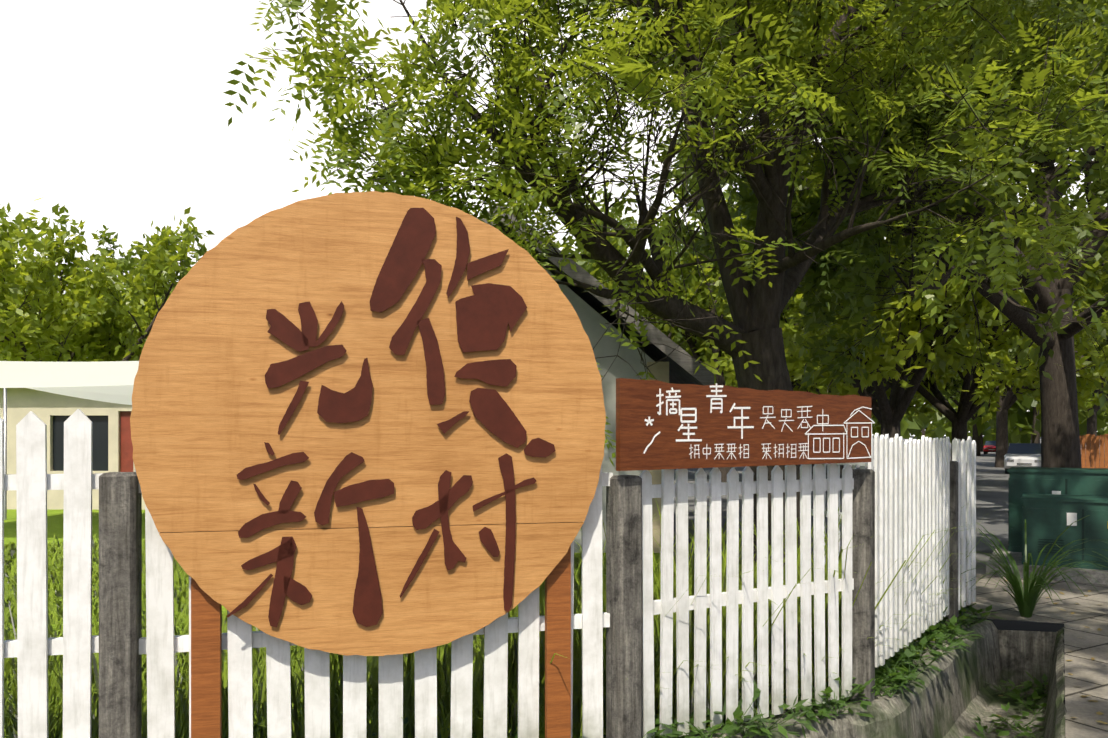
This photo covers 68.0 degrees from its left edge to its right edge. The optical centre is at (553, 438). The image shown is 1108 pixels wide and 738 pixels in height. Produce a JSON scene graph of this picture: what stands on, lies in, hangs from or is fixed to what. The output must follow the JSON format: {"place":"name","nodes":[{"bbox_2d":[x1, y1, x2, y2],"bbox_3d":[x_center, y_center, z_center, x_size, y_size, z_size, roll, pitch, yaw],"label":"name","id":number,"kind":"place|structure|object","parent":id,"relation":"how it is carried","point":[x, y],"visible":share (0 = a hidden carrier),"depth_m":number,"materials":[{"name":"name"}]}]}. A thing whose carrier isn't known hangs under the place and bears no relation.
{"place":"outdoors","nodes":[
{"label":"outdoors","id":0,"kind":"place"},
{"bbox_2d":[0,388,144,509],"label":"house wall","id":1,"kind":"structure","parent":0,"point":[43,406],"depth_m":19.20,"materials":[{"name":"beige paint"}]},
{"bbox_2d":[53,416,107,470],"bbox_3d":[-10.478,0.104,19.281,2.612,1.300,0.020,0,0,1],"label":"shop window glass","id":2,"kind":"object","parent":1,"relation":"in","point":[100,446],"visible":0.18,"depth_m":19.28,"materials":[{"name":"black glass"}]},
{"bbox_2d":[120,411,132,471],"bbox_3d":[-9.992,0.504,19.265,0.356,2.300,0.050,0,0,1],"label":"shop door","id":3,"kind":"structure","parent":1,"relation":"in","point":[126,455],"depth_m":19.24,"materials":[{"name":"red wood"}]},
{"bbox_2d":[4,492,1002,737],"bbox_3d":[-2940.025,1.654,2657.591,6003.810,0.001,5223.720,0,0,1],"label":"lawn ground","id":4,"kind":"structure","parent":0,"point":[55,519],"depth_m":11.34,"materials":[{"name":"green plant"}]},
{"bbox_2d":[3,388,135,519],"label":"shade canopy poles","id":5,"kind":"object","parent":4,"relation":"on","point":[5,439],"visible":0.1,"depth_m":16.77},
{"bbox_2d":[0,361,138,404],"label":"shade canopy","id":6,"kind":"object","parent":5,"relation":"on","point":[108,381],"visible":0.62,"depth_m":13.25,"materials":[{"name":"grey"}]},
{"bbox_2d":[0,196,203,361],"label":"tree","id":7,"kind":"object","parent":4,"relation":"on","point":[128,357],"visible":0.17,"depth_m":30.48,"materials":[{"name":"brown plant"}]},
{"bbox_2d":[191,522,570,737],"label":"sign posts","id":8,"kind":"object","parent":4,"relation":"on","point":[206,665],"visible":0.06,"depth_m":4.15,"materials":[{"name":"brown wood"}]},
{"bbox_2d":[130,191,605,655],"bbox_3d":[-0.818,-0.071,3.948,2.216,2.217,0.068,0,0,-14],"label":"round sign","id":9,"kind":"object","parent":8,"relation":"attached to","point":[209,408],"visible":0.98,"depth_m":3.88,"materials":[{"name":"brown wood"}]},
{"bbox_2d":[226,208,555,626],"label":"round sign letters","id":10,"kind":"object","parent":9,"relation":"attached to","point":[487,314],"visible":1,"depth_m":3.93,"materials":[{"name":"brown metal"}]},
{"bbox_2d":[99,461,957,737],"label":"fence posts","id":11,"kind":"object","parent":4,"relation":"on","point":[120,601],"visible":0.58,"depth_m":4.25,"materials":[{"name":"grey wood"}]},
{"bbox_2d":[0,409,975,737],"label":"picket fence","id":12,"kind":"object","parent":11,"relation":"attached to","point":[912,491],"visible":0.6,"depth_m":4.37,"materials":[{"name":"white paint"}]},
{"bbox_2d":[616,378,870,470],"bbox_3d":[1.139,-0.073,4.640,1.851,0.473,0.040,0,0,-29],"label":"board sign","id":13,"kind":"object","parent":11,"relation":"on","point":[637,401],"visible":1,"depth_m":4.53,"materials":[{"name":"brown wood"}]},
{"bbox_2d":[643,383,874,459],"bbox_3d":[1.224,-0.090,4.662,1.739,0.424,0.001,0,0,-29],"label":"sign lettering","id":14,"kind":"object","parent":13,"relation":"attached to","point":[659,395],"visible":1,"depth_m":4.57},
{"bbox_2d":[510,237,654,552],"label":"house walls","id":15,"kind":"structure","parent":4,"relation":"on","point":[591,318],"depth_m":11.92,"materials":[{"name":"white paint"}]},
{"bbox_2d":[496,222,702,384],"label":"house roof","id":16,"kind":"structure","parent":15,"relation":"on","point":[678,374],"depth_m":12.61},
{"bbox_2d":[482,206,713,384],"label":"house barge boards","id":17,"kind":"object","parent":16,"relation":"attached to","point":[703,375],"visible":0.18,"depth_m":11.33,"materials":[{"name":"grey wood"}]},
{"bbox_2d":[647,362,668,552],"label":"house corner trim","id":18,"kind":"structure","parent":15,"relation":"attached to","point":[659,371],"depth_m":11.87,"materials":[{"name":"beige paint"}]},
{"bbox_2d":[367,597,1064,737],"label":"weed plants","id":19,"kind":"object","parent":4,"relation":"on","point":[729,728],"visible":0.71,"depth_m":5.45,"materials":[{"name":"green plant"}]},
{"bbox_2d":[689,618,1066,737],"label":"kerb ditch","id":20,"kind":"object","parent":4,"relation":"on","point":[952,698],"visible":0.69,"depth_m":6.07,"materials":[{"name":"concrete"}]},
{"bbox_2d":[998,630,1055,688],"bbox_3d":[4.234,1.970,7.352,0.455,0.533,0.001,0,0,32],"label":"ditch headwall","id":21,"kind":"object","parent":20,"relation":"attached to","point":[1023,652],"visible":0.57,"depth_m":7.36,"materials":[{"name":"concrete"}]},
{"bbox_2d":[995,580,1107,736],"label":"fallen leaves","id":22,"kind":"object","parent":20,"relation":"on","point":[1099,713],"visible":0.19,"depth_m":6.13,"materials":[{"name":"brown plant"}]},
{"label":"tree wood","id":23,"kind":"object","parent":4,"relation":"on","visible":0},
{"bbox_2d":[43,221,214,361],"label":"tree leaves","id":24,"kind":"object","parent":23,"relation":"on","point":[129,265],"visible":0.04,"depth_m":35.21,"materials":[{"name":"green plant"}]},
{"bbox_3d":[-25.259,-4.086,34.859,11.137,11.679,11.352,0,0,1],"label":"tree wood","id":25,"kind":"object","parent":4,"relation":"on","visible":0},
{"bbox_2d":[0,204,81,361],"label":"tree leaves","id":26,"kind":"object","parent":25,"relation":"on","point":[17,251],"visible":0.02,"depth_m":34.56,"materials":[{"name":"green plant"}]},
{"bbox_2d":[0,0,1106,435],"bbox_3d":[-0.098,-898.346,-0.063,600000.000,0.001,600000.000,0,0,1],"label":"sky","id":27,"kind":"structure","parent":0,"point":[116,114],"depth_m":2287.93,"materials":[{"name":"white"}]},
{"bbox_2d":[223,0,1107,576],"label":"tree leaves","id":28,"kind":"object","parent":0,"point":[799,36],"depth_m":6.83,"materials":[{"name":"green plant"}]},
{"bbox_2d":[630,0,1107,467],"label":"tree leaves","id":29,"kind":"object","parent":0,"point":[860,307],"depth_m":12.92,"materials":[{"name":"green plant"}]},
{"bbox_2d":[673,439,1064,658],"bbox_3d":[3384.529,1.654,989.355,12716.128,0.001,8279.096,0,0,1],"label":"road","id":30,"kind":"structure","parent":0,"point":[991,488],"depth_m":19.46,"materials":[{"name":"grey asphalt"}]},
{"bbox_2d":[75,358,1107,451],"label":"treeline","id":31,"kind":"object","parent":30,"relation":"on","point":[1020,421],"depth_m":77.54,"materials":[{"name":"green plant"}]},
{"bbox_2d":[556,207,797,481],"bbox_3d":[6.767,-4.324,31.334,11.835,12.155,8.878,0,0,20],"label":"tree","id":32,"kind":"object","parent":30,"relation":"on","point":[720,380],"visible":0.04,"depth_m":29.52,"materials":[{"name":"green plant"}]},
{"bbox_2d":[548,162,859,394],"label":"tree leaves","id":33,"kind":"object","parent":32,"relation":"on","point":[590,269],"visible":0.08,"depth_m":29.86,"materials":[{"name":"green plant"}]},
{"bbox_2d":[703,217,930,477],"bbox_3d":[10.723,-3.329,28.932,11.484,10.165,9.755,0,0,1],"label":"tree","id":34,"kind":"object","parent":30,"relation":"on","point":[870,389],"visible":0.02,"depth_m":29.44,"materials":[{"name":"green plant"}]},
{"bbox_2d":[688,205,1001,438],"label":"tree leaves","id":35,"kind":"object","parent":34,"relation":"on","point":[728,370],"visible":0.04,"depth_m":27.62,"materials":[{"name":"green plant"}]},
{"bbox_2d":[812,382,865,474],"bbox_3d":[12.984,-4.802,37.767,11.133,13.112,12.461,0,0,1],"label":"cottonwood tree","id":36,"kind":"object","parent":30,"relation":"on","point":[813,464],"depth_m":37.53,"materials":[{"name":"green plant"}]},
{"bbox_2d":[702,190,1004,394],"bbox_3d":[12.910,-6.696,37.743,12.237,10.249,13.553,0,0,1],"label":"tree","id":37,"kind":"object","parent":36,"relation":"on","point":[934,372],"depth_m":34.49,"materials":[{"name":"green plant"}]},
{"bbox_2d":[782,190,994,438],"bbox_3d":[8.978,-3.028,22.483,7.319,9.564,8.021,0,0,1],"label":"tree","id":38,"kind":"object","parent":30,"relation":"on","point":[889,414],"visible":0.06,"depth_m":22.30,"materials":[{"name":"brown plant"}]},
{"bbox_2d":[739,143,1074,394],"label":"tree leaves","id":39,"kind":"object","parent":38,"relation":"on","point":[917,340],"visible":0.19,"depth_m":20.76,"materials":[{"name":"green plant"}]},
{"bbox_2d":[944,378,988,455],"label":"tree","id":40,"kind":"object","parent":30,"relation":"on","point":[976,437],"depth_m":78.81,"materials":[{"name":"green plant"}]},
{"bbox_2d":[912,356,1035,407],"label":"tree leaves","id":41,"kind":"object","parent":40,"relation":"on","point":[958,381],"visible":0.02,"depth_m":79.09,"materials":[{"name":"green plant"}]},
{"bbox_2d":[983,441,995,451],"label":"car","id":42,"kind":"object","parent":30,"relation":"on","point":[989,447],"depth_m":87.57,"materials":[{"name":"red metal"}]},
{"bbox_2d":[872,196,1107,460],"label":"tree","id":43,"kind":"object","parent":30,"relation":"on","point":[967,410],"visible":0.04,"depth_m":30.37,"materials":[{"name":"brown plant"}]},
{"bbox_2d":[829,188,1107,428],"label":"tree leaves","id":44,"kind":"object","parent":43,"relation":"on","point":[1027,376],"visible":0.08,"depth_m":26.81,"materials":[{"name":"green plant"}]},
{"bbox_2d":[949,356,1038,467],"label":"tree","id":45,"kind":"object","parent":30,"relation":"on","point":[1008,401],"depth_m":47.11,"materials":[{"name":"brown plant"}]},
{"bbox_2d":[936,197,1107,416],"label":"tree leaves","id":46,"kind":"object","parent":45,"relation":"on","point":[1087,405],"depth_m":44.52,"materials":[{"name":"green plant"}]},
{"bbox_2d":[1004,443,1040,468],"bbox_3d":[22.683,0.824,39.441,1.720,1.220,4.400,0,0,32],"label":"white car","id":47,"kind":"object","parent":30,"relation":"on","point":[1024,458],"visible":0.44,"depth_m":37.77,"materials":[{"name":"white paint"}]},
{"bbox_2d":[1007,443,1040,453],"bbox_3d":[22.788,0.459,39.611,1.480,0.490,2.700,0,0,32],"label":"car windshield","id":48,"kind":"object","parent":47,"relation":"attached to","point":[1024,448],"visible":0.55,"depth_m":38.82,"materials":[{"name":"blue glass"}]},
{"bbox_2d":[1007,459,1040,464],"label":"car lights","id":49,"kind":"object","parent":47,"relation":"attached to","point":[1010,460],"visible":0.86,"depth_m":37.59},
{"bbox_2d":[1003,194,1107,384],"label":"tree","id":50,"kind":"object","parent":30,"relation":"on","point":[1102,379],"visible":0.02,"depth_m":34.29,"materials":[{"name":"green plant"}]},
{"bbox_2d":[982,142,1107,378],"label":"tree leaves","id":51,"kind":"object","parent":50,"relation":"on","point":[1013,353],"visible":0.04,"depth_m":34.20,"materials":[{"name":"green plant"}]},
{"bbox_2d":[1080,434,1107,467],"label":"plank fence","id":52,"kind":"object","parent":30,"relation":"on","point":[1094,451],"visible":0.44,"depth_m":45.49,"materials":[{"name":"brown wood"}]},
{"bbox_2d":[1086,383,1107,435],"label":"tree","id":53,"kind":"object","parent":30,"relation":"on","point":[1092,425],"visible":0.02,"depth_m":58.82,"materials":[{"name":"green plant"}]},
{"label":"tree wood","id":54,"kind":"object","parent":30,"relation":"on","visible":0},
{"bbox_2d":[595,199,730,378],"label":"tree leaves","id":55,"kind":"object","parent":54,"relation":"on","point":[633,221],"depth_m":40.43,"materials":[{"name":"green plant"}]},
{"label":"tree wood","id":56,"kind":"object","parent":30,"relation":"on","visible":0},
{"bbox_2d":[1074,309,1107,394],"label":"tree leaves","id":57,"kind":"object","parent":56,"relation":"on","point":[1089,358],"visible":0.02,"depth_m":45.84,"materials":[{"name":"green plant"}]},
{"bbox_2d":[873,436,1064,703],"label":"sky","id":58,"kind":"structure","parent":0,"point":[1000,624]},
{"bbox_2d":[959,574,1107,737],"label":"pavement","id":59,"kind":"structure","parent":0,"point":[1087,671],"depth_m":7.06,"materials":[{"name":"grey concrete"}]},
{"bbox_2d":[960,515,1107,617],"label":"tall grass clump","id":60,"kind":"object","parent":59,"relation":"on","point":[1026,600],"visible":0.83,"depth_m":7.55,"materials":[{"name":"green plant"}]},
{"bbox_2d":[986,540,1107,584],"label":"utility pad","id":61,"kind":"object","parent":59,"relation":"on","point":[1096,574],"visible":0.22,"depth_m":9.58,"materials":[{"name":"concrete"}]},
{"bbox_2d":[1008,467,1107,551],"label":"utility box","id":62,"kind":"object","parent":61,"relation":"on","point":[1046,480],"visible":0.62,"depth_m":10.86,"materials":[{"name":"green paint"}]},
{"bbox_2d":[1065,479,1066,494],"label":"utility box seams","id":63,"kind":"object","parent":62,"relation":"attached to","point":[1065,486],"visible":0.36,"depth_m":10.68,"materials":[{"name":"green metal"}]},
{"bbox_2d":[1021,493,1107,569],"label":"utility box","id":64,"kind":"object","parent":61,"relation":"on","point":[1044,516],"visible":0.9,"depth_m":9.67,"materials":[{"name":"green paint"}]},
{"bbox_2d":[1038,539,1063,553],"bbox_3d":[5.889,1.273,9.727,0.260,0.162,0.004,0,0,32],"label":"vent","id":65,"kind":"object","parent":64,"relation":"attached to","point":[1050,544],"visible":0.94,"depth_m":9.73,"materials":[{"name":"teal metal"}]},
{"bbox_2d":[1067,513,1076,525],"bbox_3d":[6.067,0.943,9.617,0.100,0.150,0.002,0,0,32],"label":"label","id":66,"kind":"object","parent":64,"relation":"attached to","point":[1071,517],"visible":1,"depth_m":9.61,"materials":[{"name":"white paper"}]},
{"bbox_2d":[1082,509,1083,560],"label":"utility box front seams","id":67,"kind":"object","parent":64,"relation":"attached to","point":[1082,534],"visible":0.86,"depth_m":9.58,"materials":[{"name":"green metal"}]}
]}

